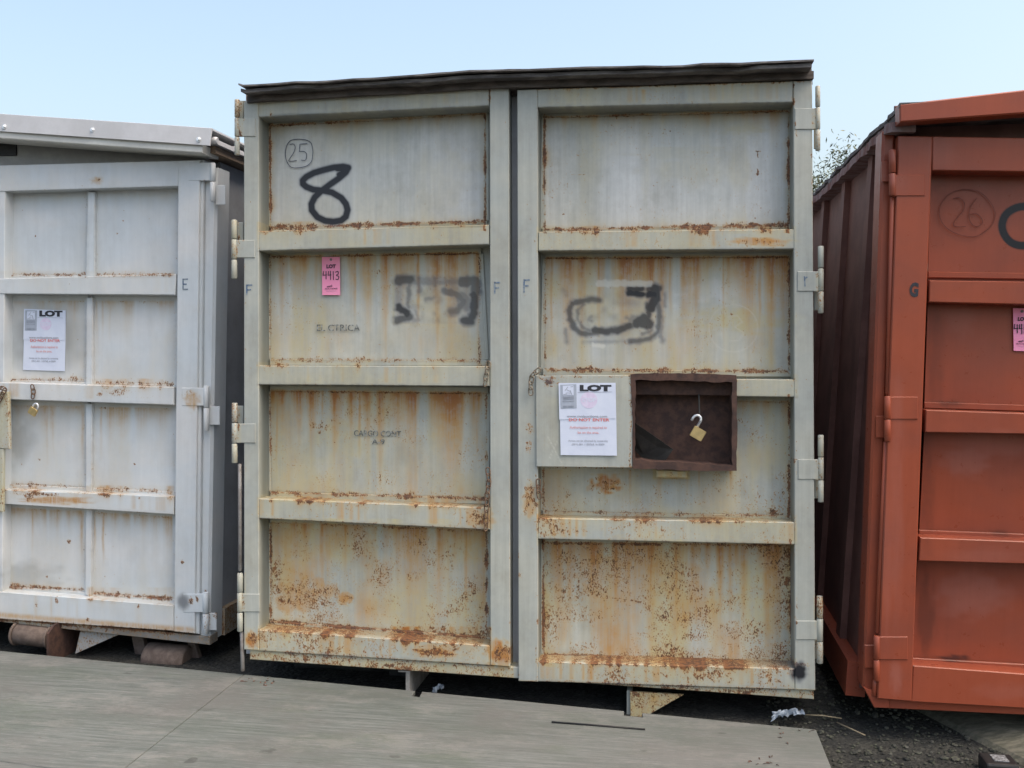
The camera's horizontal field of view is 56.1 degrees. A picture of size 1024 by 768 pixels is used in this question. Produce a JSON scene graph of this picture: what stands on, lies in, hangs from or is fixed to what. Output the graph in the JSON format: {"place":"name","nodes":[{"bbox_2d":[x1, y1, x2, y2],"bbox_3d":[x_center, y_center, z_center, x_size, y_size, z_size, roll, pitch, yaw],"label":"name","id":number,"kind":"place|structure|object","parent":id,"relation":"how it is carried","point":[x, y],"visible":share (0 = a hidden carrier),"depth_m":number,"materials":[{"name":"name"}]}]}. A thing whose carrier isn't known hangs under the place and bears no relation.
{"place":"outdoors","nodes":[
{"label":"outdoors","id":0,"kind":"place"},
{"bbox_2d":[0,622,1023,767],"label":"gravel ground","id":1,"kind":"structure","parent":0,"point":[221,653],"depth_m":4.13,"materials":[{"name":"black gravel"}]},
{"bbox_2d":[0,114,243,664],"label":"shipping container","id":2,"kind":"object","parent":1,"relation":"on","point":[118,492],"visible":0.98,"depth_m":4.59,"materials":[{"name":"white metal"}]},
{"bbox_2d":[0,386,6,402],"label":"chain","id":3,"kind":"object","parent":2,"relation":"hanging from","point":[1,387],"visible":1,"depth_m":4.59,"materials":[{"name":"metal"}]},
{"bbox_2d":[30,384,35,398],"bbox_3d":[-2.296,0.037,4.599,0.025,0.074,0.015,0,3,-9],"label":"chain","id":4,"kind":"object","parent":2,"relation":"hanging from","point":[33,388],"visible":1,"depth_m":4.60,"materials":[{"name":"metal"}]},
{"bbox_2d":[28,403,38,416],"bbox_3d":[-2.290,0.123,4.594,0.057,0.067,0.013,1,2,10],"label":"padlock","id":5,"kind":"object","parent":2,"relation":"hanging from","point":[32,411],"visible":1,"depth_m":4.59,"materials":[{"name":"gold metal"}]},
{"bbox_2d":[23,309,65,370],"bbox_3d":[-2.270,-0.214,4.658,0.232,0.300,0.007,1,2,10],"label":"notice","id":6,"kind":"object","parent":2,"relation":"attached to","point":[44,336],"visible":1,"depth_m":4.66,"materials":[{"name":"white paper"}]},
{"bbox_2d":[0,160,225,634],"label":"door","id":7,"kind":"structure","parent":2,"relation":"in","point":[101,500],"depth_m":4.59,"materials":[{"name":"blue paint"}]},
{"bbox_2d":[432,683,443,692],"bbox_3d":[-0.316,1.304,4.104,0.051,0.050,0.040,0,3,9],"label":"plastic scrap","id":8,"kind":"object","parent":1,"relation":"on","point":[437,687],"visible":0.96,"depth_m":4.09,"materials":[{"name":"white plastic"}]},
{"bbox_2d":[231,59,823,716],"bbox_3d":[0.466,0.032,6.988,2.480,2.689,6.316,0,0,9],"label":"shipping container","id":9,"kind":"object","parent":1,"relation":"on","point":[641,235],"visible":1,"depth_m":4.03,"materials":[{"name":"grey metal"}]},
{"bbox_2d":[322,257,339,294],"bbox_3d":[-0.794,-0.474,4.209,0.083,0.168,0.005,0,0,9],"label":"lot tag","id":10,"kind":"object","parent":9,"relation":"attached to","point":[330,275],"visible":1,"depth_m":4.21,"materials":[{"name":"pink paper"}]},
{"bbox_2d":[231,89,512,671],"bbox_3d":[-0.603,0.001,4.140,1.223,2.496,0.153,0,0,9],"label":"door","id":11,"kind":"structure","parent":9,"relation":"in","point":[369,428],"depth_m":4.16,"materials":[{"name":"beige paint"}]},
{"bbox_2d":[483,467,490,530],"bbox_3d":[-0.102,0.478,3.984,0.034,0.268,0.019,0,0,9],"label":"chain","id":12,"kind":"object","parent":9,"relation":"hanging from","point":[487,493],"visible":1,"depth_m":3.98,"materials":[{"name":"metal"}]},
{"bbox_2d":[483,360,490,386],"bbox_3d":[-0.105,-0.043,3.984,0.033,0.110,0.015,-1,3,-15],"label":"chain","id":13,"kind":"object","parent":9,"relation":"hanging from","point":[484,378],"visible":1,"depth_m":3.98,"materials":[{"name":"metal"}]},
{"bbox_2d":[528,367,541,395],"bbox_3d":[0.094,-0.010,3.943,0.056,0.119,0.018,0,0,9],"label":"chain","id":14,"kind":"object","parent":9,"relation":"hanging from","point":[531,376],"visible":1,"depth_m":3.94,"materials":[{"name":"metal"}]},
{"bbox_2d":[536,478,541,499],"bbox_3d":[0.110,0.432,3.954,0.024,0.088,0.016,-1,3,-12],"label":"chain","id":15,"kind":"object","parent":9,"relation":"hanging from","point":[537,485],"visible":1,"depth_m":3.95,"materials":[{"name":"metal"}]},
{"bbox_2d":[559,383,616,455],"bbox_3d":[0.308,0.143,3.916,0.238,0.296,0.006,0,0,9],"label":"notice","id":16,"kind":"object","parent":9,"relation":"attached to","point":[587,415],"visible":1,"depth_m":3.92,"materials":[{"name":"white paper"}]},
{"bbox_2d":[517,81,823,689],"bbox_3d":[0.636,0.007,3.948,1.224,2.452,0.158,0,0,9],"label":"door","id":17,"kind":"structure","parent":9,"relation":"in","point":[665,232],"depth_m":3.97,"materials":[{"name":"beige paint"}]},
{"bbox_2d":[690,414,705,441],"bbox_3d":[0.755,0.177,3.897,0.067,0.112,0.016,0,0,9],"label":"padlock","id":18,"kind":"object","parent":9,"relation":"hanging from","point":[697,433],"visible":1,"depth_m":3.89,"materials":[{"name":"gold metal"}]},
{"bbox_2d":[771,708,804,720],"bbox_3d":[1.097,1.319,3.824,0.134,0.055,0.047,0,3,9],"label":"plastic scrap","id":19,"kind":"object","parent":1,"relation":"on","point":[787,713],"visible":1,"depth_m":3.81,"materials":[{"name":"white plastic"}]},
{"bbox_2d":[805,714,841,718],"bbox_3d":[1.252,1.337,3.860,0.142,0.015,0.014,0,3,9],"label":"dry stalk","id":20,"kind":"object","parent":1,"relation":"on","point":[822,715],"visible":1,"depth_m":3.85,"materials":[{"name":"beige plant"}]},
{"bbox_2d":[813,129,856,192],"bbox_3d":[5.183,-1.348,13.418,3.807,4.589,3.658,0,3,-8],"label":"tree","id":21,"kind":"object","parent":1,"relation":"on","point":[823,167],"visible":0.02,"depth_m":13.51,"materials":[{"name":"green plant"}]},
{"bbox_2d":[837,722,864,735],"bbox_3d":[1.324,1.351,3.768,0.024,0.015,0.143,-1,3,-28],"label":"dry stalk","id":22,"kind":"object","parent":1,"relation":"on","point":[850,728],"visible":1,"depth_m":3.75,"materials":[{"name":"beige plant"}]},
{"bbox_2d":[764,653,1019,767],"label":"loose gravel","id":23,"kind":"structure","parent":1,"relation":"on","point":[905,758],"depth_m":3.76,"materials":[{"name":"grey gravel"}]},
{"bbox_2d":[813,90,1023,714],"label":"shipping container","id":24,"kind":"object","parent":1,"relation":"on","point":[918,221],"visible":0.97,"depth_m":3.66,"materials":[{"name":"red metal"}]},
{"bbox_2d":[864,136,1023,707],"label":"door","id":25,"kind":"structure","parent":24,"relation":"in","point":[949,629],"depth_m":3.64,"materials":[{"name":"red paint"}]},
{"bbox_2d":[1013,308,1023,350],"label":"lot tag","id":26,"kind":"object","parent":24,"relation":"attached to","point":[1018,326],"visible":1,"depth_m":3.62,"materials":[{"name":"pink paper"}]},
{"bbox_2d":[914,709,1023,765],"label":"plywood sheet","id":27,"kind":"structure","parent":1,"relation":"on","point":[1001,733],"depth_m":3.73,"materials":[{"name":"grey wood"}]},
{"bbox_2d":[978,753,1018,767],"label":"black case","id":28,"kind":"object","parent":1,"relation":"on","point":[988,760],"visible":1,"depth_m":3.40,"materials":[{"name":"plastic"}]},
{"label":"timber bearers","id":29,"kind":"structure","parent":1,"relation":"on","visible":0},
{"bbox_2d":[0,651,243,767],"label":"plywood sheet","id":30,"kind":"object","parent":29,"relation":"on","point":[60,712],"visible":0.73,"depth_m":3.82,"materials":[{"name":"grey wood"}]},
{"bbox_2d":[126,675,830,767],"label":"plywood sheet","id":31,"kind":"object","parent":29,"relation":"on","point":[279,723],"visible":1,"depth_m":3.53,"materials":[{"name":"grey wood"}]},
{"bbox_2d":[241,678,811,764],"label":"leaf litter","id":32,"kind":"object","parent":31,"relation":"on","point":[748,761],"visible":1,"depth_m":3.56,"materials":[{"name":"brown plant"}]},
{"bbox_2d":[552,721,644,729],"bbox_3d":[0.324,1.288,3.621,0.353,0.007,0.009,1,3,11],"label":"thin rod","id":33,"kind":"object","parent":31,"relation":"on","point":[598,725],"visible":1,"depth_m":3.62,"materials":[{"name":"black plastic"}]},
{"bbox_2d":[0,0,1023,188],"label":"sky","id":34,"kind":"structure","parent":0,"point":[162,62],"materials":[{"name":"blue"}]}
]}

